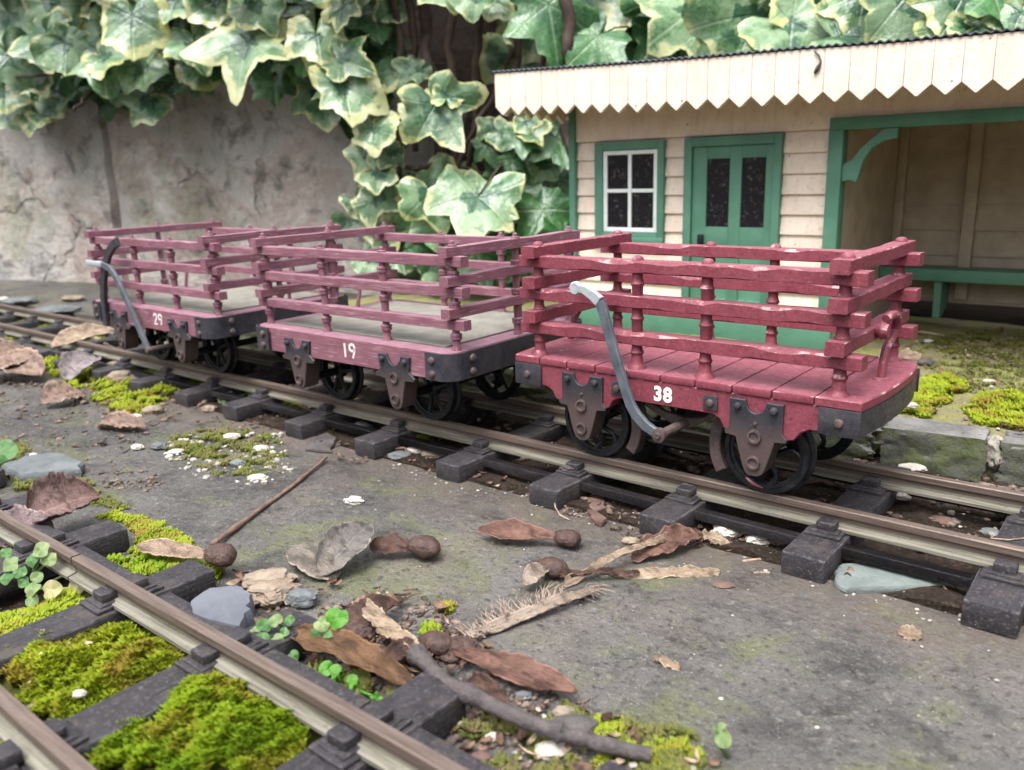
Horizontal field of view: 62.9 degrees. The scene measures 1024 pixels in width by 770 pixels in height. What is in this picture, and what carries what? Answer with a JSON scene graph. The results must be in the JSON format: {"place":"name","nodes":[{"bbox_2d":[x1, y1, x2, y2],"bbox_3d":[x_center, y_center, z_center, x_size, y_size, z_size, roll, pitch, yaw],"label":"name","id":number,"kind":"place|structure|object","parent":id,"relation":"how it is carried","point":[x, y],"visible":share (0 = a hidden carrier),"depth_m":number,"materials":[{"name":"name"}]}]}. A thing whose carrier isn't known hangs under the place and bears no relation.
{"place":"outdoors","nodes":[
{"label":"outdoors","id":0,"kind":"place"},
{"bbox_2d":[0,547,143,630],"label":"ground","id":1,"kind":"structure","parent":0,"point":[14,599],"depth_m":0.20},
{"bbox_2d":[0,503,53,547],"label":"dead leaf","id":2,"kind":"object","parent":1,"relation":"on","point":[24,514],"visible":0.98,"depth_m":0.22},
{"bbox_2d":[0,493,54,532],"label":"sleeper","id":3,"kind":"object","parent":1,"relation":"on","point":[7,504],"visible":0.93,"depth_m":0.23,"materials":[{"name":"plastic"}]},
{"bbox_2d":[0,509,79,579],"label":"rail","id":4,"kind":"object","parent":1,"relation":"on","point":[13,530],"visible":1,"depth_m":0.20,"materials":[{"name":"gold metal"}]},
{"bbox_2d":[0,542,82,605],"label":"seedling","id":5,"kind":"object","parent":1,"relation":"on","point":[49,588],"visible":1,"depth_m":0.19,"materials":[{"name":"green plant"}]},
{"bbox_2d":[0,587,92,634],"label":"moss","id":6,"kind":"object","parent":1,"relation":"on","point":[66,598],"visible":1,"depth_m":0.18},
{"bbox_2d":[0,520,133,594],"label":"sleeper","id":7,"kind":"object","parent":1,"relation":"on","point":[98,543],"visible":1,"depth_m":0.21,"materials":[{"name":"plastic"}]},
{"bbox_2d":[0,559,234,680],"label":"sleeper","id":8,"kind":"object","parent":1,"relation":"on","point":[182,585],"visible":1,"depth_m":0.18,"materials":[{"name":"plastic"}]},
{"bbox_2d":[0,280,375,341],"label":"paving slab","id":9,"kind":"structure","parent":1,"relation":"on","point":[46,293],"depth_m":0.69,"materials":[{"name":"stone"}]},
{"bbox_2d":[0,101,128,282],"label":"stone slab","id":10,"kind":"structure","parent":9,"relation":"on","point":[58,194],"depth_m":0.74,"materials":[{"name":"stone"}]},
{"bbox_2d":[0,0,445,227],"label":"ivy","id":11,"kind":"object","parent":10,"relation":"on","point":[59,58],"visible":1,"depth_m":0.57,"materials":[{"name":"green plant"}]},
{"bbox_2d":[106,40,433,290],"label":"stone slab","id":12,"kind":"structure","parent":9,"relation":"on","point":[261,163],"depth_m":0.66,"materials":[{"name":"stone"}]},
{"bbox_2d":[336,242,380,294],"bbox_3d":[-0.106,-0.081,0.647,0.078,0.066,0.047,10,18,38],"label":"rubble stone","id":13,"kind":"object","parent":9,"relation":"on","point":[349,270],"visible":0.06,"depth_m":0.63,"materials":[{"name":"stone"}]},
{"bbox_2d":[250,613,298,659],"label":"seedling","id":14,"kind":"object","parent":1,"relation":"on","point":[265,624],"visible":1,"depth_m":0.16,"materials":[{"name":"green plant"}]},
{"bbox_2d":[318,660,382,700],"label":"seedling","id":15,"kind":"object","parent":1,"relation":"on","point":[330,668],"visible":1,"depth_m":0.16,"materials":[{"name":"green plant"}]},
{"bbox_2d":[292,0,507,157],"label":"earth bank","id":16,"kind":"structure","parent":1,"relation":"on","point":[463,44],"depth_m":0.72,"materials":[{"name":"brown soil"}]},
{"bbox_2d":[479,0,1023,83],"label":"ivy","id":17,"kind":"object","parent":16,"relation":"on","point":[657,29],"visible":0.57,"depth_m":0.47,"materials":[{"name":"green plant"}]},
{"bbox_2d":[0,366,1023,769],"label":"paving slab","id":18,"kind":"structure","parent":1,"relation":"on","point":[782,664],"depth_m":0.18,"materials":[{"name":"stone"}]},
{"bbox_2d":[0,436,36,490],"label":"moss","id":19,"kind":"object","parent":18,"relation":"on","point":[22,485],"visible":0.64,"depth_m":0.27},
{"bbox_2d":[0,338,43,369],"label":"dead leaf","id":20,"kind":"object","parent":18,"relation":"on","point":[6,360],"visible":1,"depth_m":0.42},
{"bbox_2d":[0,347,44,376],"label":"dead leaf","id":21,"kind":"object","parent":18,"relation":"on","point":[34,365],"visible":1,"depth_m":0.41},
{"bbox_2d":[1,452,85,482],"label":"slate chip","id":22,"kind":"object","parent":18,"relation":"on","point":[35,466],"visible":0.93,"depth_m":0.28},
{"bbox_2d":[40,380,84,404],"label":"dead leaf","id":23,"kind":"object","parent":18,"relation":"on","point":[56,391],"visible":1,"depth_m":0.36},
{"bbox_2d":[26,471,99,523],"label":"dead leaf","id":24,"kind":"object","parent":18,"relation":"on","point":[52,495],"visible":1,"depth_m":0.23,"materials":[{"name":"plant"}]},
{"bbox_2d":[58,350,102,379],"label":"dead leaf","id":25,"kind":"object","parent":18,"relation":"on","point":[72,364],"visible":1,"depth_m":0.41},
{"bbox_2d":[0,369,171,447],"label":"gravel","id":26,"kind":"structure","parent":18,"relation":"on","point":[61,419],"depth_m":0.35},
{"bbox_2d":[97,410,144,429],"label":"dead leaf","id":27,"kind":"object","parent":18,"relation":"on","point":[124,419],"visible":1,"depth_m":0.32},
{"bbox_2d":[78,477,164,528],"bbox_3d":[-0.122,0.035,0.251,0.073,0.003,0.010,12,20,42],"label":"moss","id":28,"kind":"object","parent":18,"relation":"on","point":[113,503],"visible":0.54,"depth_m":0.25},
{"bbox_2d":[98,469,164,491],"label":"gravel","id":29,"kind":"structure","parent":18,"relation":"on","point":[118,481],"depth_m":0.27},
{"bbox_2d":[95,507,200,559],"bbox_3d":[-0.099,0.041,0.226,0.052,0.004,0.018,10,18,38],"label":"moss","id":30,"kind":"object","parent":18,"relation":"on","point":[147,529],"visible":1,"depth_m":0.23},
{"bbox_2d":[105,553,225,582],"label":"moss","id":31,"kind":"object","parent":18,"relation":"on","point":[145,564],"visible":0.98,"depth_m":0.21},
{"bbox_2d":[137,538,236,566],"bbox_3d":[-0.080,0.040,0.205,0.030,0.005,0.007,4,16,22],"label":"winged seed","id":32,"kind":"object","parent":31,"relation":"on","point":[221,555],"visible":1,"depth_m":0.20,"materials":[{"name":"beige plant"}]},
{"bbox_2d":[151,427,288,479],"bbox_3d":[-0.099,0.022,0.295,0.070,0.004,0.039,10,18,38],"label":"moss","id":33,"kind":"object","parent":18,"relation":"on","point":[202,449],"visible":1,"depth_m":0.30,"materials":[{"name":"plant"}]},
{"bbox_2d":[190,586,254,628],"bbox_3d":[-0.060,0.049,0.178,0.021,0.006,0.014,10,18,38],"label":"slate chip","id":34,"kind":"object","parent":18,"relation":"on","point":[232,606],"visible":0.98,"depth_m":0.18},
{"bbox_2d":[163,432,293,485],"bbox_3d":[-0.095,0.023,0.292,0.068,0.002,0.044,10,18,38],"label":"lichen","id":35,"kind":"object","parent":18,"relation":"on","point":[168,456],"depth_m":0.29},
{"bbox_2d":[209,456,327,545],"bbox_3d":[-0.070,0.033,0.249,0.002,0.002,0.069,2,15,13],"label":"twig","id":36,"kind":"object","parent":18,"relation":"on","point":[235,527],"visible":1,"depth_m":0.24,"materials":[{"name":"wood"}]},
{"bbox_2d":[241,567,297,587],"bbox_3d":[-0.058,0.046,0.198,0.014,0.004,0.010,-2,14,1],"label":"stone","id":37,"kind":"object","parent":18,"relation":"on","point":[252,578],"visible":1,"depth_m":0.20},
{"bbox_2d":[246,579,297,608],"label":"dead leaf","id":38,"kind":"object","parent":18,"relation":"on","point":[266,594],"visible":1,"depth_m":0.19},
{"bbox_2d":[285,587,318,608],"bbox_3d":[-0.047,0.048,0.188,0.008,0.005,0.005,-1,14,2],"label":"stone","id":39,"kind":"object","parent":18,"relation":"on","point":[301,598],"visible":1,"depth_m":0.19,"materials":[{"name":"grey stone"}]},
{"bbox_2d":[286,542,340,579],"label":"dead leaf","id":40,"kind":"object","parent":18,"relation":"on","point":[301,556],"visible":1,"depth_m":0.20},
{"bbox_2d":[305,432,336,452],"bbox_3d":[-0.068,0.021,0.299,0.010,0.002,0.022,-3,14,-4],"label":"slate chip","id":41,"kind":"object","parent":18,"relation":"on","point":[327,444],"visible":1,"depth_m":0.29,"materials":[{"name":"stone"}]},
{"bbox_2d":[310,607,348,652],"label":"seedling","id":42,"kind":"object","parent":18,"relation":"on","point":[335,618],"visible":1,"depth_m":0.16,"materials":[{"name":"green plant"}]},
{"bbox_2d":[315,521,373,576],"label":"dead leaf","id":43,"kind":"object","parent":18,"relation":"on","point":[343,543],"visible":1,"depth_m":0.20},
{"bbox_2d":[291,623,412,686],"bbox_3d":[-0.031,0.051,0.158,0.031,0.006,0.007,10,18,38],"label":"dead leaf","id":44,"kind":"object","parent":18,"relation":"on","point":[348,647],"visible":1,"depth_m":0.16,"materials":[{"name":"plant"}]},
{"bbox_2d":[306,656,399,697],"bbox_3d":[-0.029,0.056,0.157,0.027,0.004,0.010,10,18,38],"label":"moss","id":45,"kind":"object","parent":18,"relation":"on","point":[363,680],"visible":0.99,"depth_m":0.16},
{"bbox_2d":[345,593,400,625],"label":"dead leaf","id":46,"kind":"object","parent":18,"relation":"on","point":[384,602],"visible":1,"depth_m":0.18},
{"bbox_2d":[369,532,440,558],"bbox_3d":[-0.026,0.040,0.209,0.019,0.005,0.008,0,15,8],"label":"winged seed","id":47,"kind":"object","parent":18,"relation":"on","point":[425,546],"visible":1,"depth_m":0.21,"materials":[{"name":"brown plant"}]},
{"bbox_2d":[385,636,429,660],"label":"dead leaf","id":48,"kind":"object","parent":18,"relation":"on","point":[396,650],"visible":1,"depth_m":0.16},
{"bbox_2d":[433,636,479,662],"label":"dead leaf","id":49,"kind":"object","parent":18,"relation":"on","point":[461,641],"visible":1,"depth_m":0.16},
{"bbox_2d":[226,569,719,769],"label":"leaf litter","id":50,"kind":"object","parent":18,"relation":"on","point":[438,604],"visible":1,"depth_m":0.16,"materials":[{"name":"plant"}]},
{"bbox_2d":[351,595,401,629],"bbox_3d":[-0.028,0.048,0.173,0.018,0.003,0.006,10,18,38],"label":"bark strip","id":51,"kind":"object","parent":50,"relation":"on","point":[375,615],"visible":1,"depth_m":0.17,"materials":[{"name":"plant"}]},
{"bbox_2d":[2,367,957,592],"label":"leaf litter","id":52,"kind":"object","parent":18,"relation":"on","point":[608,510],"visible":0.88,"depth_m":0.29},
{"bbox_2d":[320,596,652,769],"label":"gravel","id":53,"kind":"structure","parent":18,"relation":"on","point":[530,707],"depth_m":0.15,"materials":[{"name":"gravel"}]},
{"bbox_2d":[468,671,510,703],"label":"dead leaf","id":54,"kind":"object","parent":18,"relation":"on","point":[480,679],"visible":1,"depth_m":0.15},
{"bbox_2d":[418,630,577,693],"bbox_3d":[-0.004,0.053,0.159,0.036,0.004,0.008,10,18,38],"label":"winged seed","id":55,"kind":"object","parent":18,"relation":"on","point":[519,669],"visible":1,"depth_m":0.16,"materials":[{"name":"red plant"}]},
{"bbox_2d":[406,643,651,763],"bbox_3d":[-0.002,0.055,0.146,0.055,0.007,0.012,10,18,38],"label":"twig","id":56,"kind":"object","parent":18,"relation":"on","point":[471,694],"visible":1,"depth_m":0.14,"materials":[{"name":"wood"}]},
{"bbox_2d":[478,517,581,546],"bbox_3d":[0.004,0.038,0.214,0.027,0.005,0.006,1,15,12],"label":"winged seed","id":57,"kind":"object","parent":18,"relation":"on","point":[514,528],"visible":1,"depth_m":0.21,"materials":[{"name":"red plant"}]},
{"bbox_2d":[456,580,610,638],"bbox_3d":[0.003,0.047,0.184,0.040,0.004,0.016,-11,17,-30],"label":"feather","id":58,"kind":"object","parent":18,"relation":"on","point":[506,619],"visible":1,"depth_m":0.18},
{"bbox_2d":[523,557,568,585],"bbox_3d":[0.007,0.043,0.194,0.009,0.005,0.013,10,18,38],"label":"winged seed","id":59,"kind":"object","parent":18,"relation":"on","point":[551,567],"visible":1,"depth_m":0.19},
{"bbox_2d":[551,713,598,733],"bbox_3d":[0.010,0.058,0.143,0.009,0.003,0.006,-1,14,1],"label":"stone","id":60,"kind":"object","parent":18,"relation":"on","point":[580,721],"visible":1,"depth_m":0.14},
{"bbox_2d":[452,696,719,769],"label":"moss","id":61,"kind":"object","parent":18,"relation":"on","point":[500,761],"visible":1,"depth_m":0.14,"materials":[{"name":"plant"}]},
{"bbox_2d":[535,740,568,760],"bbox_3d":[0.006,0.060,0.138,0.006,0.002,0.004,-1,14,1],"label":"stone","id":62,"kind":"object","parent":61,"relation":"on","point":[549,748],"visible":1,"depth_m":0.14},
{"bbox_2d":[576,713,705,769],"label":"moss","id":63,"kind":"object","parent":61,"relation":"on","point":[682,744],"visible":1,"depth_m":0.14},
{"bbox_2d":[560,567,639,577],"bbox_3d":[0.020,0.043,0.194,0.013,0.003,0.013,10,18,38],"label":"bark strip","id":64,"kind":"object","parent":18,"relation":"on","point":[610,571],"visible":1,"depth_m":0.19,"materials":[{"name":"brown plant"}]},
{"bbox_2d":[564,532,668,586],"bbox_3d":[0.027,0.041,0.200,0.011,0.004,0.035,10,18,38],"label":"bark strip","id":65,"kind":"object","parent":18,"relation":"on","point":[597,563],"visible":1,"depth_m":0.20,"materials":[{"name":"plant"}]},
{"bbox_2d":[563,495,767,546],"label":"gravel","id":66,"kind":"structure","parent":18,"relation":"on","point":[567,510],"depth_m":0.23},
{"bbox_2d":[613,564,719,579],"bbox_3d":[0.036,0.044,0.196,0.025,0.002,0.003,-1,14,1],"label":"bark strip","id":67,"kind":"object","parent":18,"relation":"on","point":[689,570],"visible":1,"depth_m":0.20,"materials":[{"name":"plant"}]},
{"bbox_2d":[631,523,703,562],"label":"dead leaf","id":68,"kind":"object","parent":18,"relation":"on","point":[678,534],"visible":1,"depth_m":0.21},
{"bbox_2d":[712,722,731,758],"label":"seedling","id":69,"kind":"object","parent":18,"relation":"on","point":[723,739],"visible":1,"depth_m":0.13,"materials":[{"name":"green plant"}]},
{"bbox_2d":[53,342,1023,625],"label":"track bed","id":70,"kind":"object","parent":1,"relation":"on","point":[939,598],"visible":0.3,"depth_m":0.24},
{"bbox_2d":[50,322,113,347],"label":"dead leaf","id":71,"kind":"object","parent":70,"relation":"on","point":[69,335],"visible":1,"depth_m":0.46,"materials":[{"name":"plant"}]},
{"bbox_2d":[35,330,155,357],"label":"sleeper","id":72,"kind":"object","parent":70,"relation":"on","point":[111,340],"visible":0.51,"depth_m":0.46,"materials":[{"name":"plastic"}]},
{"bbox_2d":[48,366,153,390],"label":"moss","id":73,"kind":"object","parent":70,"relation":"on","point":[74,382],"visible":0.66,"depth_m":0.40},
{"bbox_2d":[90,369,203,414],"bbox_3d":[-0.164,0.001,0.384,0.081,0.007,0.066,10,18,38],"label":"moss","id":74,"kind":"object","parent":70,"relation":"on","point":[127,400],"visible":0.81,"depth_m":0.37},
{"bbox_2d":[90,353,216,381],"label":"sleeper","id":75,"kind":"object","parent":70,"relation":"on","point":[124,363],"visible":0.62,"depth_m":0.41,"materials":[{"name":"plastic"}]},
{"bbox_2d":[129,351,274,394],"bbox_3d":[-0.137,-0.006,0.397,0.038,0.009,0.073,9,18,36],"label":"sleeper","id":76,"kind":"object","parent":70,"relation":"on","point":[165,375],"visible":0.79,"depth_m":0.38,"materials":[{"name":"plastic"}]},
{"bbox_2d":[174,362,294,407],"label":"sleeper","id":77,"kind":"object","parent":70,"relation":"on","point":[211,389],"visible":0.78,"depth_m":0.36,"materials":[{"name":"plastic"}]},
{"bbox_2d":[222,368,386,420],"bbox_3d":[-0.079,0.003,0.351,0.038,0.009,0.073,10,18,38],"label":"sleeper","id":78,"kind":"object","parent":70,"relation":"on","point":[259,401],"visible":0.6,"depth_m":0.34,"materials":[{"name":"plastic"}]},
{"bbox_2d":[284,381,447,439],"bbox_3d":[-0.047,0.009,0.325,0.038,0.009,0.073,10,19,39],"label":"sleeper","id":79,"kind":"object","parent":70,"relation":"on","point":[324,417],"visible":0.61,"depth_m":0.31,"materials":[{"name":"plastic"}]},
{"bbox_2d":[354,397,536,458],"bbox_3d":[-0.017,0.014,0.302,0.038,0.009,0.073,10,18,38],"label":"sleeper","id":80,"kind":"object","parent":70,"relation":"on","point":[390,438],"visible":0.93,"depth_m":0.29,"materials":[{"name":"plastic"}]},
{"bbox_2d":[0,323,1023,573],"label":"rail","id":81,"kind":"object","parent":70,"relation":"on","point":[972,549],"visible":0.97,"depth_m":0.24,"materials":[{"name":"gold metal"}]},
{"bbox_2d":[84,218,348,372],"bbox_3d":[-0.136,-0.042,0.384,0.104,0.063,0.077,10,18,38],"label":"slate wagon","id":82,"kind":"object","parent":81,"relation":"on","point":[223,316],"visible":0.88,"depth_m":0.36,"materials":[{"name":"red paint"}]},
{"bbox_2d":[249,222,581,419],"bbox_3d":[-0.035,-0.025,0.306,0.104,0.063,0.075,10,18,38],"label":"slate wagon","id":83,"kind":"object","parent":81,"relation":"on","point":[402,346],"visible":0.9,"depth_m":0.28,"materials":[{"name":"red paint"}]},
{"bbox_2d":[515,230,924,493],"bbox_3d":[0.054,-0.009,0.234,0.103,0.063,0.056,10,18,38],"label":"slate wagon","id":84,"kind":"object","parent":81,"relation":"on","point":[767,401],"visible":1,"depth_m":0.22,"materials":[{"name":"red paint"}]},
{"bbox_2d":[0,304,1023,513],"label":"rail","id":85,"kind":"object","parent":70,"relation":"on","point":[1003,500],"visible":0.51,"depth_m":0.24,"materials":[{"name":"gold metal"}]},
{"bbox_2d":[436,413,619,482],"bbox_3d":[0.014,0.020,0.278,0.038,0.009,0.073,10,19,39],"label":"sleeper","id":86,"kind":"object","parent":70,"relation":"on","point":[466,462],"visible":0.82,"depth_m":0.26,"materials":[{"name":"plastic"}]},
{"bbox_2d":[497,367,565,406],"bbox_3d":[0.021,0.002,0.342,0.063,0.016,0.016,10,18,38],"label":"kerb stone","id":87,"kind":"object","parent":70,"relation":"on","point":[543,394],"visible":0.19,"depth_m":0.34,"materials":[{"name":"stone"}]},
{"bbox_2d":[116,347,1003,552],"bbox_3d":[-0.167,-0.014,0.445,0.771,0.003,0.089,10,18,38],"label":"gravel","id":88,"kind":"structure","parent":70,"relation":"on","point":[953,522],"depth_m":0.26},
{"bbox_2d":[529,428,709,509],"bbox_3d":[0.043,0.025,0.255,0.038,0.009,0.073,10,19,39],"label":"sleeper","id":89,"kind":"object","parent":70,"relation":"on","point":[558,487],"visible":0.56,"depth_m":0.24,"materials":[{"name":"plastic"}]},
{"bbox_2d":[639,446,853,543],"bbox_3d":[0.071,0.029,0.233,0.037,0.009,0.073,10,19,39],"label":"sleeper","id":90,"kind":"object","parent":70,"relation":"on","point":[684,505],"visible":0.54,"depth_m":0.22,"materials":[{"name":"plastic"}]},
{"bbox_2d":[618,405,886,459],"bbox_3d":[0.080,0.012,0.296,0.100,0.016,0.016,10,18,38],"label":"kerb stone","id":91,"kind":"object","parent":70,"relation":"on","point":[867,445],"visible":0.16,"depth_m":0.27,"materials":[{"name":"stone"}]},
{"bbox_2d":[833,563,947,593],"bbox_3d":[0.085,0.043,0.191,0.025,0.002,0.013,-2,14,0],"label":"slate chip","id":92,"kind":"object","parent":70,"relation":"on","point":[866,578],"visible":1,"depth_m":0.19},
{"bbox_2d":[781,463,1007,588],"bbox_3d":[0.100,0.034,0.210,0.038,0.009,0.073,10,18,38],"label":"sleeper","id":93,"kind":"object","parent":70,"relation":"on","point":[821,549],"visible":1,"depth_m":0.20,"materials":[{"name":"plastic"}]},
{"bbox_2d":[880,417,990,480],"bbox_3d":[0.131,0.020,0.259,0.031,0.016,0.016,7,17,31],"label":"kerb stone","id":94,"kind":"object","parent":70,"relation":"on","point":[955,450],"visible":0.91,"depth_m":0.25,"materials":[{"name":"stone"}]},
{"bbox_2d":[960,490,1023,637],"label":"sleeper","id":95,"kind":"object","parent":70,"relation":"on","point":[993,600],"visible":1,"depth_m":0.17,"materials":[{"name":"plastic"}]},
{"bbox_2d":[986,435,1004,469],"bbox_3d":[0.142,0.020,0.249,0.007,0.011,0.012,-1,14,1],"label":"mortar","id":96,"kind":"object","parent":70,"relation":"on","point":[995,458],"visible":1,"depth_m":0.24,"materials":[{"name":"concrete"}]},
{"bbox_2d":[991,430,1023,485],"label":"kerb stone","id":97,"kind":"object","parent":70,"relation":"on","point":[1010,469],"visible":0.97,"depth_m":0.24,"materials":[{"name":"stone"}]},
{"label":"paving slab","id":98,"kind":"structure","parent":1,"relation":"on","visible":0},
{"bbox_2d":[0,620,188,721],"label":"moss","id":99,"kind":"object","parent":98,"relation":"on","point":[111,659],"visible":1,"depth_m":0.16,"materials":[{"name":"plant"}]},
{"bbox_2d":[0,607,370,769],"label":"sleeper","id":100,"kind":"object","parent":98,"relation":"on","point":[83,732],"visible":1,"depth_m":0.15,"materials":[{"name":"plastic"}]},
{"bbox_2d":[0,684,97,769],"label":"rail","id":101,"kind":"object","parent":100,"relation":"on","point":[41,744],"visible":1,"depth_m":0.13,"materials":[{"name":"gold metal"}]},
{"bbox_2d":[85,668,322,769],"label":"moss","id":102,"kind":"object","parent":98,"relation":"on","point":[215,720],"visible":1,"depth_m":0.13,"materials":[{"name":"plant"}]},
{"bbox_2d":[68,554,468,769],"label":"rail","id":103,"kind":"object","parent":98,"relation":"on","point":[322,711],"visible":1,"depth_m":0.14,"materials":[{"name":"gold metal"}]},
{"bbox_2d":[275,672,496,769],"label":"sleeper","id":104,"kind":"object","parent":98,"relation":"on","point":[427,709],"visible":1,"depth_m":0.14,"materials":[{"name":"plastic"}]},
{"bbox_2d":[348,283,1023,480],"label":"platform ground","id":105,"kind":"structure","parent":0,"point":[944,326],"depth_m":0.37,"materials":[{"name":"concrete"}]},
{"bbox_2d":[330,0,631,287],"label":"ivy","id":106,"kind":"object","parent":105,"relation":"on","point":[522,190],"visible":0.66,"depth_m":0.51,"materials":[{"name":"green plant"}]},
{"bbox_2d":[492,27,1023,349],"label":"station hut","id":107,"kind":"object","parent":105,"relation":"on","point":[862,145],"visible":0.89,"depth_m":0.38,"materials":[{"name":"beige paint"}]},
{"bbox_2d":[592,140,666,242],"bbox_3d":[0.057,-0.094,0.411,0.040,0.048,0.005,10,18,38],"label":"window","id":108,"kind":"structure","parent":107,"relation":"in","point":[630,178],"depth_m":0.41,"materials":[{"name":"green paint"}]},
{"bbox_2d":[681,133,784,303],"bbox_3d":[0.099,-0.073,0.382,0.046,0.078,0.005,10,18,38],"label":"door","id":109,"kind":"structure","parent":107,"relation":"in","point":[732,196],"depth_m":0.38,"materials":[{"name":"green paint"}]},
{"bbox_2d":[900,371,970,418],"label":"moss","id":110,"kind":"object","parent":105,"relation":"on","point":[932,393],"visible":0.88,"depth_m":0.29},
{"bbox_2d":[913,328,1023,393],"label":"moss","id":111,"kind":"object","parent":105,"relation":"on","point":[979,364],"visible":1,"depth_m":0.34,"materials":[{"name":"plant"}]},
{"bbox_2d":[960,387,1023,431],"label":"moss","id":112,"kind":"object","parent":105,"relation":"on","point":[1013,403],"visible":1,"depth_m":0.27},
{"bbox_2d":[890,300,1023,325],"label":"floor","id":113,"kind":"structure","parent":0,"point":[988,313],"depth_m":0.46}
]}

